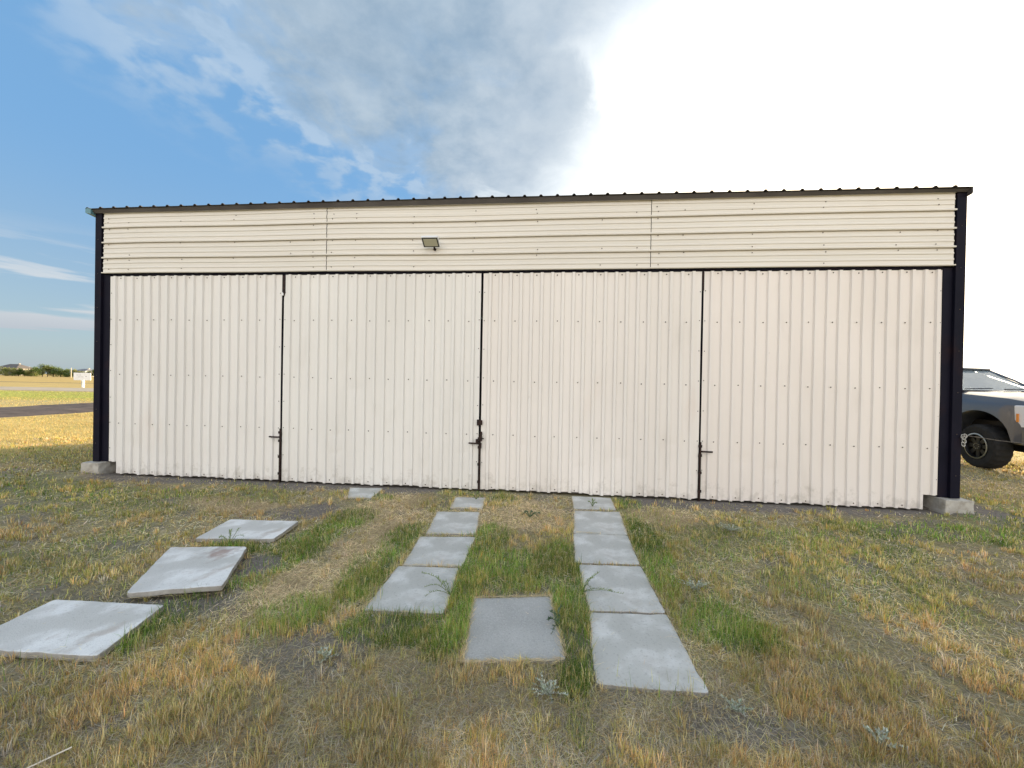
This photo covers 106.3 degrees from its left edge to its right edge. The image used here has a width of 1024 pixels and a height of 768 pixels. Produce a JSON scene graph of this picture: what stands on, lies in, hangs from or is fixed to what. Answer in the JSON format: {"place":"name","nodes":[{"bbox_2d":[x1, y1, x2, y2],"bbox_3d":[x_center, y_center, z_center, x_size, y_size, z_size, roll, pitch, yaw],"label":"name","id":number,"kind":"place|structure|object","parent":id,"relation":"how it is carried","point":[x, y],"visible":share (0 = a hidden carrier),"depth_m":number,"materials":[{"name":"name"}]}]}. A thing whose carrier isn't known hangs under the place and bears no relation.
{"place":"outdoors","nodes":[
{"label":"outdoors","id":0,"kind":"place"},
{"bbox_2d":[0,403,92,417],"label":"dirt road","id":1,"kind":"structure","parent":0,"point":[35,410],"depth_m":16.56,"materials":[{"name":"grey asphalt"}]},
{"bbox_2d":[77,368,93,376],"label":"house","id":2,"kind":"structure","parent":0,"point":[85,370],"depth_m":248.38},
{"bbox_2d":[0,374,1023,767],"bbox_3d":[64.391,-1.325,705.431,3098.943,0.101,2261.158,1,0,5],"label":"ground","id":3,"kind":"structure","parent":0,"point":[46,380],"depth_m":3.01,"materials":[{"name":"beige plant"}]},
{"bbox_2d":[0,367,13,375],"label":"tree","id":4,"kind":"object","parent":3,"relation":"on","point":[4,370],"visible":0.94,"depth_m":190.18,"materials":[{"name":"green plant"}]},
{"bbox_2d":[5,367,17,375],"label":"tree","id":5,"kind":"object","parent":3,"relation":"on","point":[10,370],"visible":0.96,"depth_m":190.98,"materials":[{"name":"green plant"}]},
{"bbox_2d":[0,363,31,374],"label":"house","id":6,"kind":"structure","parent":3,"relation":"on","point":[18,366],"depth_m":260.02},
{"bbox_2d":[12,368,22,375],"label":"tree","id":7,"kind":"object","parent":3,"relation":"on","point":[18,371],"visible":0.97,"depth_m":192.55,"materials":[{"name":"green plant"}]},
{"bbox_2d":[20,369,31,375],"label":"tree","id":8,"kind":"object","parent":3,"relation":"on","point":[23,374],"visible":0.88,"depth_m":193.49,"materials":[{"name":"green plant"}]},
{"bbox_2d":[23,368,38,375],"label":"tree","id":9,"kind":"object","parent":3,"relation":"on","point":[34,374],"visible":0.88,"depth_m":194.36,"materials":[{"name":"green plant"}]},
{"bbox_2d":[0,637,74,680],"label":"grass tuft","id":10,"kind":"object","parent":3,"relation":"on","point":[32,663],"visible":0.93,"depth_m":2.10,"materials":[{"name":"plant"}]},
{"bbox_2d":[34,363,50,376],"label":"tree","id":11,"kind":"object","parent":3,"relation":"on","point":[40,368],"visible":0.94,"depth_m":187.55,"materials":[{"name":"green plant"}]},
{"bbox_2d":[37,365,55,376],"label":"tree","id":12,"kind":"object","parent":3,"relation":"on","point":[46,371],"visible":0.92,"depth_m":188.17,"materials":[{"name":"green plant"}]},
{"bbox_2d":[0,386,93,390],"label":"runway","id":13,"kind":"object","parent":3,"relation":"on","point":[46,388],"depth_m":40.27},
{"bbox_2d":[27,746,71,767],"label":"twig","id":14,"kind":"object","parent":3,"relation":"on","point":[50,757],"visible":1,"depth_m":1.61,"materials":[{"name":"beige wood"}]},
{"bbox_2d":[42,365,64,376],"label":"tree","id":15,"kind":"object","parent":3,"relation":"on","point":[52,369],"visible":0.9,"depth_m":189.44,"materials":[{"name":"green plant"}]},
{"bbox_2d":[50,368,68,376],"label":"tree","id":16,"kind":"object","parent":3,"relation":"on","point":[56,374],"visible":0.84,"depth_m":189.72,"materials":[{"name":"green plant"}]},
{"bbox_2d":[59,369,70,376],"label":"tree","id":17,"kind":"object","parent":3,"relation":"on","point":[67,371],"visible":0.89,"depth_m":191.22,"materials":[{"name":"green plant"}]},
{"bbox_2d":[0,600,162,661],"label":"concrete slab","id":18,"kind":"structure","parent":3,"relation":"on","point":[90,628],"depth_m":2.43,"materials":[{"name":"grey concrete"}]},
{"bbox_2d":[74,373,90,386],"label":"sign","id":19,"kind":"object","parent":3,"relation":"on","point":[82,377],"visible":0.95,"depth_m":47.47,"materials":[{"name":"grey"}]},
{"bbox_2d":[81,461,115,473],"bbox_3d":[-6.753,1.436,6.402,0.327,0.355,0.511,1,0,5],"label":"concrete footing","id":20,"kind":"object","parent":3,"relation":"on","point":[101,467],"visible":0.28,"depth_m":6.18,"materials":[{"name":"grey concrete"}]},
{"bbox_2d":[111,623,155,659],"bbox_3d":[-2.231,1.500,2.266,0.248,0.193,0.134,1,0,15],"label":"grass tuft","id":21,"kind":"object","parent":3,"relation":"on","point":[135,646],"visible":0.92,"depth_m":2.28,"materials":[{"name":"green plant"}]},
{"bbox_2d":[127,546,246,597],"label":"concrete slab","id":22,"kind":"structure","parent":3,"relation":"on","point":[198,569],"depth_m":3.12,"materials":[{"name":"grey concrete"}]},
{"bbox_2d":[219,528,248,544],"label":"weed","id":23,"kind":"object","parent":3,"relation":"on","point":[233,536],"visible":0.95,"depth_m":3.72,"materials":[{"name":"green plant"}]},
{"bbox_2d":[196,519,297,542],"bbox_3d":[-2.789,1.556,4.063,0.872,0.060,0.544,1,0,5],"label":"concrete slab","id":24,"kind":"object","parent":3,"relation":"on","point":[266,530],"depth_m":4.03,"materials":[{"name":"grey concrete"}]},
{"bbox_2d":[221,608,322,654],"bbox_3d":[-1.540,1.533,2.474,0.645,0.149,0.338,1,0,5],"label":"grass tuft","id":25,"kind":"object","parent":3,"relation":"on","point":[274,627],"visible":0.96,"depth_m":2.46,"materials":[{"name":"green plant"}]},
{"bbox_2d":[317,645,338,662],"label":"sage plant","id":26,"kind":"object","parent":3,"relation":"on","point":[328,654],"visible":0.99,"depth_m":2.25,"materials":[{"name":"green plant"}]},
{"bbox_2d":[0,487,707,684],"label":"grass","id":27,"kind":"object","parent":3,"relation":"on","point":[539,595],"visible":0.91,"depth_m":2.76,"materials":[{"name":"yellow plant"}]},
{"bbox_2d":[339,579,382,603],"bbox_3d":[-1.105,1.532,2.875,0.357,0.163,0.180,1,0,5],"label":"grass tuft","id":28,"kind":"object","parent":3,"relation":"on","point":[366,595],"visible":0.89,"depth_m":2.86,"materials":[{"name":"green plant"}]},
{"bbox_2d":[25,487,696,678],"bbox_3d":[-0.968,1.565,3.859,4.469,0.061,3.662,1,0,5],"label":"loose straw","id":29,"kind":"object","parent":3,"relation":"on","point":[421,579],"visible":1,"depth_m":3.47,"materials":[{"name":"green plant"}]},
{"bbox_2d":[347,488,382,499],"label":"concrete slab","id":30,"kind":"structure","parent":3,"relation":"on","point":[361,492],"depth_m":5.54,"materials":[{"name":"grey concrete"}]},
{"bbox_2d":[365,566,457,617],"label":"concrete slab","id":31,"kind":"structure","parent":3,"relation":"on","point":[405,587],"depth_m":2.98,"materials":[{"name":"grey concrete"}]},
{"bbox_2d":[403,537,474,568],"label":"concrete slab","id":32,"kind":"structure","parent":3,"relation":"on","point":[451,551],"depth_m":3.67,"materials":[{"name":"grey concrete"}]},
{"bbox_2d":[424,572,461,596],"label":"weed","id":33,"kind":"object","parent":3,"relation":"on","point":[449,593],"visible":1,"depth_m":2.94,"materials":[{"name":"green plant"}]},
{"bbox_2d":[426,512,479,536],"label":"concrete slab","id":34,"kind":"structure","parent":3,"relation":"on","point":[451,523],"depth_m":4.40,"materials":[{"name":"grey concrete"}]},
{"bbox_2d":[450,497,485,510],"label":"concrete slab","id":35,"kind":"structure","parent":3,"relation":"on","point":[462,502],"depth_m":5.13,"materials":[{"name":"grey concrete"}]},
{"bbox_2d":[487,489,511,497],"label":"grass tuft","id":36,"kind":"object","parent":3,"relation":"on","point":[500,494],"visible":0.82,"depth_m":5.45,"materials":[{"name":"plant"}]},
{"bbox_2d":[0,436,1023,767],"bbox_3d":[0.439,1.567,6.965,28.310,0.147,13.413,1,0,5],"label":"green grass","id":37,"kind":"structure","parent":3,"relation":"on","point":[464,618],"depth_m":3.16,"materials":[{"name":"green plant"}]},
{"bbox_2d":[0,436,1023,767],"bbox_3d":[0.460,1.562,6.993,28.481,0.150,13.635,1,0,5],"label":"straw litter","id":38,"kind":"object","parent":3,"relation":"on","point":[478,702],"visible":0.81,"depth_m":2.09,"materials":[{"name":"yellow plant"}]},
{"bbox_2d":[464,597,564,666],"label":"concrete slab","id":39,"kind":"structure","parent":3,"relation":"on","point":[511,627],"depth_m":2.51,"materials":[{"name":"grey concrete"}]},
{"bbox_2d":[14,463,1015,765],"bbox_3d":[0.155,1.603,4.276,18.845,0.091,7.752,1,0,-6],"label":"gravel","id":40,"kind":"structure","parent":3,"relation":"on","point":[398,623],"depth_m":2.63,"materials":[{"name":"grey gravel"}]},
{"bbox_2d":[85,185,973,508],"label":"hangar","id":41,"kind":"structure","parent":3,"relation":"on","point":[789,347],"depth_m":5.59,"materials":[{"name":"paint"}]},
{"bbox_2d":[109,274,284,482],"bbox_3d":[-5.065,-0.113,6.124,3.007,3.230,0.131,1,0,5],"label":"door","id":42,"kind":"structure","parent":41,"relation":"in","point":[196,372],"depth_m":6.11,"materials":[{"name":"paint"}]},
{"bbox_2d":[281,273,481,490],"bbox_3d":[-2.009,-0.055,5.843,3.183,3.230,0.131,1,0,5],"label":"door","id":43,"kind":"structure","parent":41,"relation":"in","point":[382,372],"depth_m":5.83,"materials":[{"name":"paint"}]},
{"bbox_2d":[421,236,439,250],"bbox_3d":[-1.186,-2.065,5.632,0.250,0.159,0.191,1,0,5],"label":"flood light","id":44,"kind":"object","parent":41,"relation":"attached to","point":[431,241],"visible":1,"depth_m":5.59,"materials":[{"name":"white metal"}]},
{"bbox_2d":[479,271,712,500],"bbox_3d":[1.180,0.004,5.550,3.288,3.230,0.131,1,0,5],"label":"door","id":45,"kind":"structure","parent":41,"relation":"in","point":[591,381],"depth_m":5.54,"materials":[{"name":"paint"}]},
{"bbox_2d":[698,269,941,508],"bbox_3d":[4.196,0.055,5.287,3.062,3.221,0.101,1,0,5],"label":"door","id":46,"kind":"structure","parent":41,"relation":"in","point":[817,387],"depth_m":5.26,"materials":[{"name":"paint"}]},
{"bbox_2d":[961,434,966,446],"bbox_3d":[5.938,0.738,5.049,0.064,0.173,0.046,1,0,5],"label":"rope knot","id":47,"kind":"object","parent":41,"relation":"attached to","point":[962,437],"visible":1,"depth_m":5.04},
{"bbox_2d":[963,435,1023,443],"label":"cable","id":48,"kind":"object","parent":41,"relation":"attached to","point":[993,439],"visible":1,"depth_m":5.00,"materials":[{"name":"metal"}]},
{"bbox_2d":[520,509,539,516],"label":"weed","id":49,"kind":"object","parent":3,"relation":"on","point":[528,514],"visible":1,"depth_m":4.64,"materials":[{"name":"green"}]},
{"bbox_2d":[530,672,567,701],"bbox_3d":[0.179,1.603,2.014,0.164,0.061,0.182,1,0,-26],"label":"sage plant","id":50,"kind":"object","parent":3,"relation":"on","point":[547,691],"visible":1,"depth_m":2.03,"materials":[{"name":"green plant"}]},
{"bbox_2d":[546,604,561,633],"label":"weed","id":51,"kind":"object","parent":3,"relation":"on","point":[554,613],"visible":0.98,"depth_m":2.60,"materials":[{"name":"green plant"}]},
{"bbox_2d":[572,496,615,511],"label":"concrete slab","id":52,"kind":"structure","parent":3,"relation":"on","point":[581,503],"depth_m":5.20,"materials":[{"name":"grey concrete"}]},
{"bbox_2d":[575,571,623,593],"bbox_3d":[0.680,1.576,2.992,0.278,0.091,0.288,1,0,-32],"label":"weed","id":53,"kind":"object","parent":3,"relation":"on","point":[592,576],"visible":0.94,"depth_m":2.99,"materials":[{"name":"green plant"}]},
{"bbox_2d":[573,511,626,535],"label":"concrete slab","id":54,"kind":"structure","parent":3,"relation":"on","point":[608,523],"depth_m":4.49,"materials":[{"name":"grey concrete"}]},
{"bbox_2d":[573,534,638,565],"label":"concrete slab","id":55,"kind":"structure","parent":3,"relation":"on","point":[603,548],"depth_m":3.78,"materials":[{"name":"grey concrete"}]},
{"bbox_2d":[579,565,664,614],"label":"concrete slab","id":56,"kind":"structure","parent":3,"relation":"on","point":[632,584],"depth_m":3.03,"materials":[{"name":"grey concrete"}]},
{"bbox_2d":[590,612,708,696],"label":"concrete slab","id":57,"kind":"structure","parent":3,"relation":"on","point":[631,643],"depth_m":2.31,"materials":[{"name":"grey concrete"}]},
{"bbox_2d":[617,661,704,711],"bbox_3d":[0.808,1.581,2.034,0.464,0.145,0.216,1,0,5],"label":"grass tuft","id":58,"kind":"object","parent":3,"relation":"on","point":[675,687],"visible":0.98,"depth_m":2.03,"materials":[{"name":"brown plant"}]},
{"bbox_2d":[678,578,707,593],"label":"sage plant","id":59,"kind":"object","parent":3,"relation":"on","point":[692,587],"visible":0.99,"depth_m":3.10,"materials":[{"name":"green plant"}]},
{"bbox_2d":[718,522,744,531],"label":"sage plant","id":60,"kind":"object","parent":3,"relation":"on","point":[730,528],"visible":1,"depth_m":4.36,"materials":[{"name":"green plant"}]},
{"bbox_2d":[719,694,752,716],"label":"sage plant","id":61,"kind":"object","parent":3,"relation":"on","point":[735,707],"visible":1,"depth_m":1.94,"materials":[{"name":"green plant"}]},
{"bbox_2d":[707,613,786,650],"bbox_3d":[1.484,1.593,2.494,0.480,0.140,0.269,1,0,5],"label":"grass tuft","id":62,"kind":"object","parent":3,"relation":"on","point":[737,629],"visible":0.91,"depth_m":2.49,"materials":[{"name":"green plant"}]},
{"bbox_2d":[863,725,907,747],"bbox_3d":[1.711,1.632,1.768,0.133,0.061,0.129,1,0,5],"label":"sage plant","id":63,"kind":"object","parent":3,"relation":"on","point":[881,736],"visible":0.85,"depth_m":1.78,"materials":[{"name":"green plant"}]},
{"bbox_2d":[923,495,974,514],"bbox_3d":[5.849,1.682,5.243,0.351,0.335,0.512,1,0,5],"label":"concrete footing","id":64,"kind":"object","parent":3,"relation":"on","point":[942,505],"visible":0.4,"depth_m":5.01,"materials":[{"name":"grey concrete"}]},
{"bbox_2d":[961,367,1023,468],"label":"pickup truck","id":65,"kind":"object","parent":3,"relation":"on","point":[992,405],"visible":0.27,"depth_m":8.05,"materials":[{"name":"grey paint"}]},
{"bbox_2d":[0,390,1023,506],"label":"field grass","id":66,"kind":"structure","parent":0,"point":[85,417],"depth_m":9.50,"materials":[{"name":"yellow plant"}]},
{"bbox_2d":[0,0,1023,383],"label":"sky","id":67,"kind":"structure","parent":0,"point":[104,103],"materials":[{"name":"blue"}]}
]}

